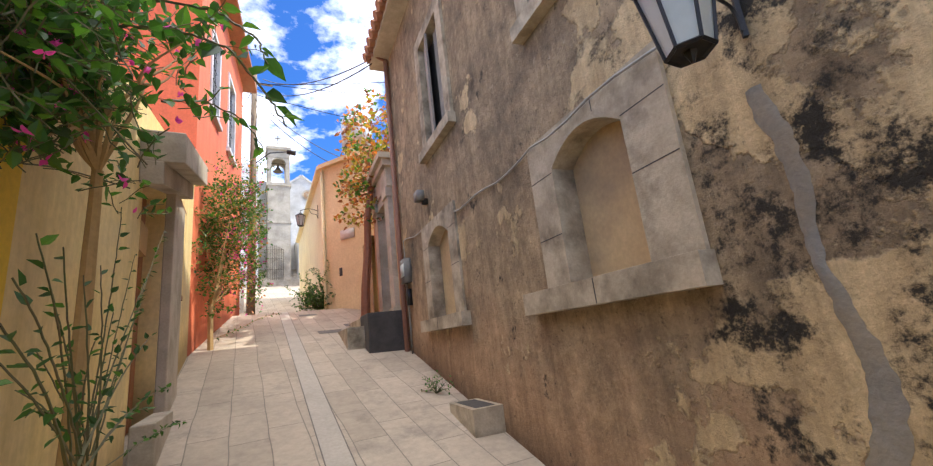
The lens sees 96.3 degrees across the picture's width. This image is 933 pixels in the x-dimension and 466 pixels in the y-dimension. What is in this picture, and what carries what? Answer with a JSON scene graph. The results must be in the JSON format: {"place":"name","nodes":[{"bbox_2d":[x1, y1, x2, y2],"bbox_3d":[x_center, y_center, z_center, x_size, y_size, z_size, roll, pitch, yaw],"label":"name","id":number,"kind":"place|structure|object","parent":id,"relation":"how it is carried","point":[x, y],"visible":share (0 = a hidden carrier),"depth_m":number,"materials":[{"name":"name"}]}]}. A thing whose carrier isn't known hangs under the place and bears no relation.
{"place":"outdoors","nodes":[
{"label":"outdoors","id":0,"kind":"place"},
{"bbox_2d":[238,0,389,182],"label":"sky","id":1,"kind":"structure","parent":0,"point":[311,40],"materials":[{"name":"blue"}]},
{"bbox_2d":[123,285,544,465],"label":"street paving","id":2,"kind":"structure","parent":0,"point":[239,400],"depth_m":4.38,"materials":[{"name":"beige stone"}]},
{"bbox_2d":[0,207,186,465],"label":"shrub","id":3,"kind":"object","parent":2,"relation":"on","point":[83,449],"visible":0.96,"depth_m":1.20,"materials":[{"name":"green plant"}]},
{"bbox_2d":[191,152,279,350],"bbox_3d":[-4.411,0.083,7.949,1.560,4.222,2.698,1,-15,-28],"label":"bougainvillea","id":4,"kind":"object","parent":2,"relation":"on","point":[233,243],"visible":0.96,"depth_m":7.54,"materials":[{"name":"green plant"}]},
{"bbox_2d":[284,260,335,310],"bbox_3d":[-4.047,1.570,11.694,1.941,1.501,1.583,5,-18,-41],"label":"shrub","id":5,"kind":"object","parent":2,"relation":"on","point":[313,299],"visible":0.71,"depth_m":11.44,"materials":[{"name":"green plant"}]},
{"bbox_2d":[299,314,349,333],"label":"grates","id":6,"kind":"object","parent":2,"relation":"on","point":[328,331],"visible":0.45,"depth_m":8.18,"materials":[{"name":"grey metal"}]},
{"bbox_2d":[363,235,374,312],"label":"stone wall","id":7,"kind":"structure","parent":2,"relation":"on","point":[371,290],"depth_m":10.08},
{"bbox_2d":[338,310,404,352],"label":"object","id":8,"kind":"structure","parent":2,"relation":"on","point":[375,332],"depth_m":6.68,"materials":[{"name":"grey stone"}]},
{"bbox_2d":[449,398,505,437],"bbox_3d":[0.093,1.753,3.959,0.300,0.262,0.600,-1,-15,-23],"label":"trough","id":9,"kind":"object","parent":2,"relation":"on","point":[476,417],"visible":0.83,"depth_m":3.73,"materials":[{"name":"stone"}]},
{"bbox_2d":[340,116,371,154],"bbox_3d":[-3.583,-2.679,13.750,1.000,2.050,1.000,1,-15,-28],"label":"water tank","id":10,"kind":"object","parent":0,"point":[344,142],"visible":0.25,"depth_m":13.49,"materials":[{"name":"metal"}]},
{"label":"ground","id":11,"kind":"structure","parent":0,"visible":0},
{"bbox_2d":[0,53,193,465],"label":"cream wall","id":12,"kind":"structure","parent":11,"relation":"on","point":[40,201],"depth_m":1.97,"materials":[{"name":"yellow paint"}]},
{"bbox_2d":[125,129,207,465],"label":"door frame","id":13,"kind":"structure","parent":12,"relation":"attached to","point":[177,172],"depth_m":3.98,"materials":[{"name":"beige stone"}]},
{"bbox_2d":[0,0,303,465],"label":"tree","id":14,"kind":"object","parent":11,"relation":"on","point":[55,48],"visible":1,"depth_m":1.47,"materials":[{"name":"green plant"}]},
{"bbox_2d":[85,0,242,356],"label":"red building","id":15,"kind":"structure","parent":11,"relation":"on","point":[208,140],"depth_m":7.45,"materials":[{"name":"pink paint"}]},
{"bbox_2d":[209,0,256,167],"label":"red windows","id":16,"kind":"structure","parent":15,"relation":"on","point":[237,34],"depth_m":10.21,"materials":[{"name":"wood"}]},
{"bbox_2d":[246,74,295,314],"bbox_3d":[-6.257,-1.444,13.036,1.789,8.273,0.259,-2,-14,-19],"label":"utility pole","id":17,"kind":"object","parent":11,"relation":"on","point":[250,309],"visible":0.54,"depth_m":13.08,"materials":[{"name":"brown wood"}]},
{"bbox_2d":[242,59,385,160],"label":"wires","id":18,"kind":"object","parent":17,"relation":"hanging from","point":[278,84],"visible":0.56,"depth_m":13.50,"materials":[{"name":"black rubber"}]},
{"bbox_2d":[239,135,311,312],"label":"church","id":19,"kind":"structure","parent":11,"relation":"on","point":[286,200],"depth_m":28.18,"materials":[{"name":"paint"}]},
{"bbox_2d":[278,312,356,465],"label":"drain","id":20,"kind":"object","parent":11,"relation":"on","point":[333,446],"visible":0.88,"depth_m":4.27,"materials":[{"name":"stone"}]},
{"bbox_2d":[295,145,389,310],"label":"yellow building","id":21,"kind":"structure","parent":11,"relation":"on","point":[346,255],"depth_m":11.79,"materials":[{"name":"paint"}]},
{"bbox_2d":[295,205,317,226],"bbox_3d":[-4.978,-0.532,13.046,0.696,0.738,0.271,1,-15,-28],"label":"lantern","id":22,"kind":"object","parent":21,"relation":"attached to","point":[300,218],"visible":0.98,"depth_m":12.86,"materials":[{"name":"metal"}]},
{"bbox_2d":[320,169,354,308],"bbox_3d":[-3.433,1.344,11.310,1.148,6.900,0.089,-13,-15,25],"label":"wall trim","id":23,"kind":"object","parent":21,"relation":"attached to","point":[347,233],"visible":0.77,"depth_m":11.66,"materials":[{"name":"paint"}]},
{"bbox_2d":[332,87,389,315],"bbox_3d":[-1.882,-0.957,9.999,2.554,6.510,2.603,-1,-15,-21],"label":"vine tree","id":24,"kind":"object","parent":11,"relation":"on","point":[357,189],"visible":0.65,"depth_m":9.44,"materials":[{"name":"orange plant"}]},
{"bbox_2d":[363,151,401,311],"bbox_3d":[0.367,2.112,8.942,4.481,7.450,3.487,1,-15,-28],"label":"door surround","id":25,"kind":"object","parent":11,"relation":"on","point":[388,281],"depth_m":8.64,"materials":[{"name":"beige stone"}]},
{"bbox_2d":[421,370,454,394],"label":"weeds","id":26,"kind":"object","parent":11,"relation":"on","point":[435,388],"visible":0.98,"depth_m":4.71,"materials":[{"name":"green plant"}]},
{"bbox_2d":[388,0,932,465],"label":"wall","id":27,"kind":"structure","parent":11,"relation":"on","point":[754,360],"depth_m":1.87,"materials":[{"name":"beige paint"}]},
{"bbox_2d":[362,0,408,71],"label":"eave","id":28,"kind":"object","parent":27,"relation":"on","point":[385,22],"visible":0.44,"depth_m":7.14,"materials":[{"name":"tile"}]},
{"bbox_2d":[369,46,656,353],"bbox_3d":[-0.026,-0.226,4.467,0.367,7.949,5.660,0,-15,-26],"label":"electrical cable","id":29,"kind":"object","parent":27,"relation":"attached to","point":[405,271],"visible":0.88,"depth_m":6.65,"materials":[{"name":"metal"}]},
{"bbox_2d":[413,0,723,332],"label":"stone frames","id":30,"kind":"structure","parent":27,"relation":"attached to","point":[636,100],"depth_m":2.63,"materials":[{"name":"grey stone"}]},
{"bbox_2d":[424,28,444,132],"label":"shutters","id":31,"kind":"object","parent":30,"relation":"attached to","point":[434,86],"visible":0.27,"depth_m":5.62,"materials":[{"name":"wood"}]},
{"bbox_2d":[440,121,650,314],"bbox_3d":[0.375,0.092,4.012,0.005,1.130,3.680,-1,-15,-23],"label":"blocked window infill","id":32,"kind":"object","parent":30,"relation":"attached to","point":[615,235],"visible":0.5,"depth_m":2.74,"materials":[{"name":"beige paint"}]},
{"bbox_2d":[631,0,749,67],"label":"lantern","id":33,"kind":"object","parent":27,"relation":"attached to","point":[683,33],"visible":0.98,"depth_m":1.46,"materials":[{"name":"glass"}]},
{"bbox_2d":[745,83,914,465],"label":"cement strip","id":34,"kind":"object","parent":27,"relation":"attached to","point":[891,441],"visible":1,"depth_m":1.42,"materials":[{"name":"grey concrete"}]}
]}

